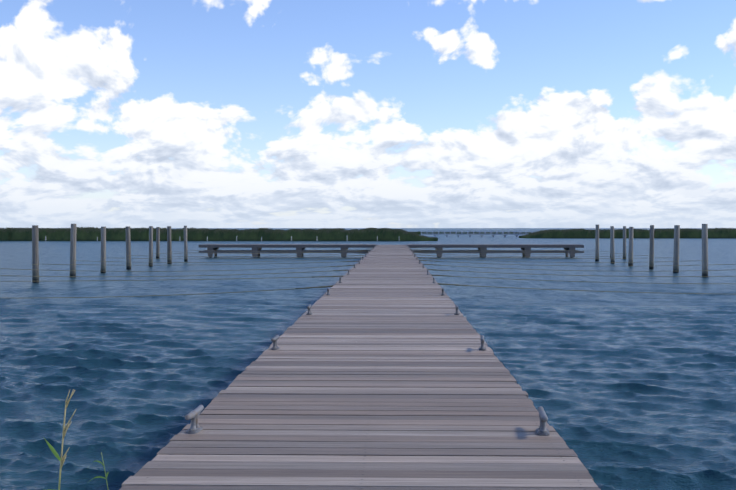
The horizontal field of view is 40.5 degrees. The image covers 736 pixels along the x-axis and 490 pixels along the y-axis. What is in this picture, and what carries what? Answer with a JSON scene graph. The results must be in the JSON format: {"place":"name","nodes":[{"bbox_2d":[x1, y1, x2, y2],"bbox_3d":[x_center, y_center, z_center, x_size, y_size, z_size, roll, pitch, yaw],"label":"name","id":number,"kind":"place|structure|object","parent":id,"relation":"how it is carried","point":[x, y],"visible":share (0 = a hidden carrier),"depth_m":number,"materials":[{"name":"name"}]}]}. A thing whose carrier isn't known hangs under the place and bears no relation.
{"place":"outdoors","nodes":[
{"label":"outdoors","id":0,"kind":"place"},
{"bbox_2d":[58,389,75,489],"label":"reed","id":1,"kind":"object","parent":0,"point":[62,459],"visible":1,"depth_m":3.79,"materials":[{"name":"plant"}]},
{"bbox_2d":[43,437,60,489],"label":"reed leaves","id":2,"kind":"object","parent":1,"relation":"attached to","point":[54,452],"visible":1,"depth_m":3.79,"materials":[{"name":"green plant"}]},
{"bbox_2d":[312,275,343,277],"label":"mooring rope","id":3,"kind":"object","parent":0,"point":[328,276],"visible":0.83,"depth_m":23.91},
{"bbox_2d":[0,228,735,489],"bbox_3d":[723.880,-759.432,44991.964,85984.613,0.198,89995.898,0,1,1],"label":"lake water","id":4,"kind":"structure","parent":0,"point":[624,388],"depth_m":16.89,"materials":[{"name":"teal liquid"}]},
{"bbox_2d":[32,225,38,282],"bbox_3d":[-11.764,0.921,35.287,0.249,3.231,0.252,0,1,1],"label":"mooring post","id":5,"kind":"object","parent":4,"relation":"in","point":[35,252],"visible":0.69,"depth_m":35.20,"materials":[{"name":"grey wood"}]},
{"bbox_2d":[70,224,76,277],"bbox_3d":[-11.567,0.822,39.002,0.319,3.309,0.262,0,1,1],"label":"mooring post","id":6,"kind":"object","parent":4,"relation":"in","point":[73,246],"visible":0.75,"depth_m":38.91,"materials":[{"name":"grey wood"}]},
{"bbox_2d":[100,227,105,272],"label":"mooring post","id":7,"kind":"object","parent":4,"relation":"in","point":[103,248],"visible":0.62,"depth_m":42.60,"materials":[{"name":"grey wood"}]},
{"bbox_2d":[132,256,335,258],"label":"rope","id":8,"kind":"object","parent":7,"relation":"attached to","point":[234,258],"visible":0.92,"depth_m":42.65,"materials":[{"name":"grey fabric"}]},
{"bbox_2d":[101,452,108,489],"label":"reed stem","id":9,"kind":"object","parent":4,"relation":"in","point":[105,472],"visible":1,"depth_m":4.30,"materials":[{"name":"green plant"}]},
{"bbox_2d":[88,461,108,480],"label":"reed leaves","id":10,"kind":"object","parent":9,"relation":"attached to","point":[100,476],"visible":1,"depth_m":4.29,"materials":[{"name":"green plant"}]},
{"bbox_2d":[126,226,130,269],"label":"mooring post","id":11,"kind":"object","parent":4,"relation":"in","point":[128,253],"visible":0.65,"depth_m":46.34,"materials":[{"name":"grey wood"}]},
{"bbox_2d":[126,253,357,256],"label":"rope","id":12,"kind":"object","parent":11,"relation":"attached to","point":[230,256],"visible":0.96,"depth_m":46.33,"materials":[{"name":"grey fabric"}]},
{"bbox_2d":[149,226,152,266],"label":"mooring post","id":13,"kind":"object","parent":4,"relation":"in","point":[150,244],"visible":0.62,"depth_m":50.05,"materials":[{"name":"grey wood"}]},
{"bbox_2d":[148,251,354,253],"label":"rope","id":14,"kind":"object","parent":13,"relation":"attached to","point":[260,253],"visible":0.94,"depth_m":50.10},
{"bbox_2d":[156,227,159,258],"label":"mooring post","id":15,"kind":"object","parent":4,"relation":"in","point":[157,241],"visible":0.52,"depth_m":62.77,"materials":[{"name":"grey wood"}]},
{"bbox_2d":[167,226,171,263],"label":"mooring post","id":16,"kind":"object","parent":4,"relation":"in","point":[169,250],"visible":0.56,"depth_m":53.76,"materials":[{"name":"grey wood"}]},
{"bbox_2d":[184,226,187,261],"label":"mooring post","id":17,"kind":"object","parent":4,"relation":"in","point":[185,245],"visible":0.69,"depth_m":57.51,"materials":[{"name":"grey wood"}]},
{"bbox_2d":[194,249,351,251],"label":"rope","id":18,"kind":"object","parent":17,"relation":"attached to","point":[267,251],"visible":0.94,"depth_m":57.44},
{"bbox_2d":[45,236,377,240],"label":"distant posts","id":19,"kind":"object","parent":4,"relation":"in","point":[207,238],"visible":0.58,"depth_m":148.60,"materials":[{"name":"grey"}]},
{"bbox_2d":[0,226,437,240],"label":"treeline","id":20,"kind":"object","parent":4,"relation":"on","point":[88,233],"visible":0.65,"depth_m":149.69,"materials":[{"name":"green plant"}]},
{"bbox_2d":[199,245,375,257],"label":"cross arm","id":21,"kind":"object","parent":4,"relation":"in","point":[299,250],"visible":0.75,"depth_m":65.38,"materials":[{"name":"grey wood"}]},
{"bbox_2d":[200,244,375,244],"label":"deck","id":22,"kind":"structure","parent":21,"relation":"on","point":[287,244],"depth_m":65.87,"materials":[{"name":"grey wood"}]},
{"bbox_2d":[421,231,532,236],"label":"distant bridge","id":23,"kind":"structure","parent":4,"relation":"on","point":[476,234],"depth_m":213.44,"materials":[{"name":"grey wood"}]},
{"bbox_2d":[408,245,583,257],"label":"cross arm","id":24,"kind":"object","parent":4,"relation":"on","point":[526,250],"visible":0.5,"depth_m":65.01,"materials":[{"name":"grey wood"}]},
{"bbox_2d":[408,244,580,244],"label":"deck","id":25,"kind":"structure","parent":24,"relation":"on","point":[494,244],"depth_m":65.86,"materials":[{"name":"grey wood"}]},
{"bbox_2d":[595,225,598,260],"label":"mooring post","id":26,"kind":"object","parent":4,"relation":"in","point":[597,241],"visible":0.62,"depth_m":57.85,"materials":[{"name":"grey wood"}]},
{"bbox_2d":[610,226,614,263],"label":"mooring post","id":27,"kind":"object","parent":4,"relation":"in","point":[612,252],"visible":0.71,"depth_m":54.09,"materials":[{"name":"grey wood"}]},
{"bbox_2d":[623,226,625,258],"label":"mooring post","id":28,"kind":"object","parent":4,"relation":"in","point":[624,241],"visible":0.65,"depth_m":61.60,"materials":[{"name":"grey wood"}]},
{"bbox_2d":[628,227,633,265],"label":"mooring post","id":29,"kind":"object","parent":4,"relation":"in","point":[630,257],"visible":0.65,"depth_m":50.33,"materials":[{"name":"grey wood"}]},
{"bbox_2d":[649,225,653,268],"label":"mooring post","id":30,"kind":"object","parent":4,"relation":"in","point":[651,258],"visible":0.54,"depth_m":46.57,"materials":[{"name":"grey wood"}]},
{"bbox_2d":[673,225,679,272],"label":"mooring post","id":31,"kind":"object","parent":4,"relation":"in","point":[676,245],"visible":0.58,"depth_m":42.77,"materials":[{"name":"grey wood"}]},
{"bbox_2d":[430,255,622,258],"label":"rope","id":32,"kind":"object","parent":31,"relation":"attached to","point":[562,258],"visible":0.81,"depth_m":42.99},
{"bbox_2d":[702,224,707,277],"bbox_3d":[13.233,0.820,39.105,0.262,3.307,0.300,0,1,1],"label":"mooring post","id":33,"kind":"object","parent":4,"relation":"in","point":[704,247],"visible":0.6,"depth_m":39.02,"materials":[{"name":"grey wood"}]},
{"bbox_3d":[-11.984,0.972,31.583,0.264,3.256,0.269,0,1,1],"label":"mooring post","id":34,"kind":"object","parent":4,"relation":"in","visible":0},
{"bbox_2d":[0,266,330,271],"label":"rope","id":35,"kind":"object","parent":34,"relation":"attached to","point":[164,271],"visible":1,"depth_m":31.32,"materials":[{"name":"grey fabric"}]},
{"bbox_3d":[13.157,1.132,24.037,0.273,3.191,0.261,0,1,1],"label":"mooring post","id":36,"kind":"object","parent":4,"relation":"in","visible":0},
{"bbox_2d":[452,276,717,283],"bbox_3d":[7.382,0.842,24.217,11.797,0.215,0.264,0,1,2],"label":"rope","id":37,"kind":"object","parent":36,"relation":"attached to","point":[603,282],"visible":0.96,"depth_m":24.34,"materials":[{"name":"beige fabric"}]},
{"bbox_3d":[0.646,1.762,30.101,1.940,2.320,70.400,0,1,1],"label":"jetty substructure","id":38,"kind":"object","parent":4,"relation":"in","visible":0},
{"bbox_2d":[119,245,600,489],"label":"jetty deck","id":39,"kind":"structure","parent":38,"relation":"on","point":[448,409],"depth_m":5.82,"materials":[{"name":"grey wood"}]},
{"bbox_2d":[0,271,325,276],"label":"rope","id":40,"kind":"object","parent":39,"relation":"attached to","point":[152,276],"visible":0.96,"depth_m":27.71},
{"bbox_2d":[32,262,326,264],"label":"rope","id":41,"kind":"object","parent":39,"relation":"attached to","point":[218,264],"visible":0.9,"depth_m":35.00,"materials":[{"name":"grey fabric"}]},
{"bbox_2d":[185,405,203,433],"bbox_3d":[-0.924,0.934,5.316,0.071,0.115,0.309,0,1,1],"label":"cleat","id":42,"kind":"object","parent":39,"relation":"on","point":[195,427],"visible":0.98,"depth_m":5.28,"materials":[{"name":"silver metal"}]},
{"bbox_2d":[76,258,350,262],"bbox_3d":[-5.896,0.590,38.905,11.563,0.207,0.260,0,1,1],"label":"rope","id":43,"kind":"object","parent":39,"relation":"attached to","point":[212,262],"visible":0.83,"depth_m":38.96,"materials":[{"name":"grey fabric"}]},
{"bbox_2d":[190,250,356,253],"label":"rope","id":44,"kind":"object","parent":39,"relation":"attached to","point":[259,253],"visible":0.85,"depth_m":53.83,"materials":[{"name":"grey"}]},
{"bbox_2d":[271,335,279,349],"bbox_3d":[-0.830,0.873,8.914,0.069,0.115,0.310,0,1,1],"label":"cleat","id":45,"kind":"object","parent":39,"relation":"on","point":[274,340],"visible":1,"depth_m":8.88,"materials":[{"name":"silver metal"}]},
{"bbox_2d":[306,304,311,314],"bbox_3d":[-0.737,0.812,12.512,0.068,0.115,0.310,0,1,1],"label":"cleat","id":46,"kind":"object","parent":39,"relation":"on","point":[309,310],"visible":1,"depth_m":12.47,"materials":[{"name":"silver metal"}]},
{"bbox_2d":[137,279,580,488],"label":"jetty screws","id":47,"kind":"object","parent":39,"relation":"on","point":[371,404],"visible":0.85,"depth_m":5.50,"materials":[{"name":"grey metal"}]},
{"bbox_2d":[454,305,459,314],"bbox_3d":[1.113,0.813,12.464,0.068,0.115,0.310,0,1,1],"label":"cleat","id":48,"kind":"object","parent":39,"relation":"on","point":[456,307],"visible":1,"depth_m":12.42,"materials":[{"name":"silver metal"}]},
{"bbox_2d":[478,335,485,350],"bbox_3d":[1.019,0.874,8.866,0.072,0.115,0.309,0,1,1],"label":"cleat","id":49,"kind":"object","parent":39,"relation":"on","point":[482,347],"visible":1,"depth_m":8.83,"materials":[{"name":"silver metal"}]},
{"bbox_2d":[421,248,573,250],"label":"rope","id":50,"kind":"object","parent":39,"relation":"hanging from","point":[514,250],"visible":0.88,"depth_m":58.07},
{"bbox_2d":[423,251,632,254],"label":"rope","id":51,"kind":"object","parent":39,"relation":"hanging from","point":[537,254],"visible":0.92,"depth_m":50.46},
{"bbox_2d":[426,253,653,256],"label":"rope","id":52,"kind":"object","parent":39,"relation":"hanging from","point":[530,256],"visible":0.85,"depth_m":46.81,"materials":[{"name":"grey fabric"}]},
{"bbox_2d":[536,406,549,435],"bbox_3d":[0.925,0.935,5.267,0.072,0.115,0.309,0,1,1],"label":"cleat","id":53,"kind":"object","parent":39,"relation":"on","point":[542,430],"visible":1,"depth_m":5.23,"materials":[{"name":"silver metal"}]},
{"bbox_2d":[437,258,701,262],"bbox_3d":[7.618,0.589,39.268,11.480,0.218,0.262,0,1,1],"label":"rope","id":54,"kind":"object","parent":39,"relation":"hanging from","point":[575,262],"visible":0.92,"depth_m":39.25,"materials":[{"name":"grey fabric"}]},
{"bbox_2d":[442,265,718,270],"bbox_3d":[7.496,0.725,31.709,11.631,0.233,0.250,0,1,1],"label":"rope","id":55,"kind":"object","parent":39,"relation":"hanging from","point":[564,270],"visible":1,"depth_m":31.84,"materials":[{"name":"grey fabric"}]},
{"bbox_2d":[468,285,710,293],"bbox_3d":[7.316,0.909,20.420,11.859,0.220,0.235,0,1,1],"label":"rope","id":56,"kind":"object","parent":39,"relation":"hanging from","point":[595,291],"visible":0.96,"depth_m":20.54,"materials":[{"name":"beige fabric"}]},
{"bbox_2d":[438,283,467,285],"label":"rope","id":57,"kind":"object","parent":56,"relation":"attached to","point":[452,284],"visible":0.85,"depth_m":20.63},
{"bbox_2d":[460,271,728,276],"bbox_3d":[7.433,0.780,27.872,11.708,0.213,0.237,0,1,1],"label":"rope","id":58,"kind":"object","parent":39,"relation":"hanging from","point":[626,276],"visible":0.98,"depth_m":27.81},
{"bbox_2d":[0,0,735,227],"label":"sky","id":59,"kind":"structure","parent":0,"point":[114,113],"materials":[{"name":"blue"}]},
{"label":"ground","id":60,"kind":"structure","parent":0,"visible":0},
{"bbox_2d":[414,231,534,234],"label":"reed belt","id":61,"kind":"object","parent":60,"relation":"on","point":[418,233],"visible":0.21,"depth_m":299.39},
{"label":"bank ground","id":62,"kind":"structure","parent":0,"visible":0},
{"bbox_2d":[519,227,735,237],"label":"tree line","id":63,"kind":"object","parent":62,"relation":"on","point":[658,233],"visible":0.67,"depth_m":188.84,"materials":[{"name":"green plant"}]},
{"bbox_3d":[-12.610,1.146,20.438,0.272,3.283,0.260,0,1,1],"label":"mooring post","id":64,"kind":"object","parent":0,"visible":0},
{"bbox_2d":[50,288,294,297],"bbox_3d":[-6.673,0.941,20.232,12.140,0.278,0.350,0,1,1],"label":"rope","id":65,"kind":"object","parent":64,"relation":"attached to","point":[165,295],"visible":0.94,"depth_m":20.05,"materials":[{"name":"beige fabric"}]},
{"bbox_2d":[295,285,333,288],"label":"mooring rope","id":66,"kind":"object","parent":65,"relation":"attached to","point":[315,287],"visible":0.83,"depth_m":19.91,"materials":[{"name":"beige fabric"}]},
{"bbox_3d":[-12.401,1.083,24.149,0.271,3.283,0.241,0,1,1],"label":"mooring post","id":67,"kind":"object","parent":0,"visible":0},
{"bbox_2d":[88,277,305,280],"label":"rope","id":68,"kind":"object","parent":67,"relation":"attached to","point":[191,279],"visible":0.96,"depth_m":23.98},
{"bbox_3d":[13.214,0.861,35.346,0.271,3.352,0.274,0,1,1],"label":"mooring post","id":69,"kind":"object","parent":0,"visible":0},
{"bbox_2d":[437,261,727,265],"bbox_3d":[7.556,0.652,35.474,11.554,0.215,0.257,0,1,1],"label":"rope","id":70,"kind":"object","parent":69,"relation":"attached to","point":[562,265],"visible":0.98,"depth_m":35.56,"materials":[{"name":"grey fabric"}]}
]}

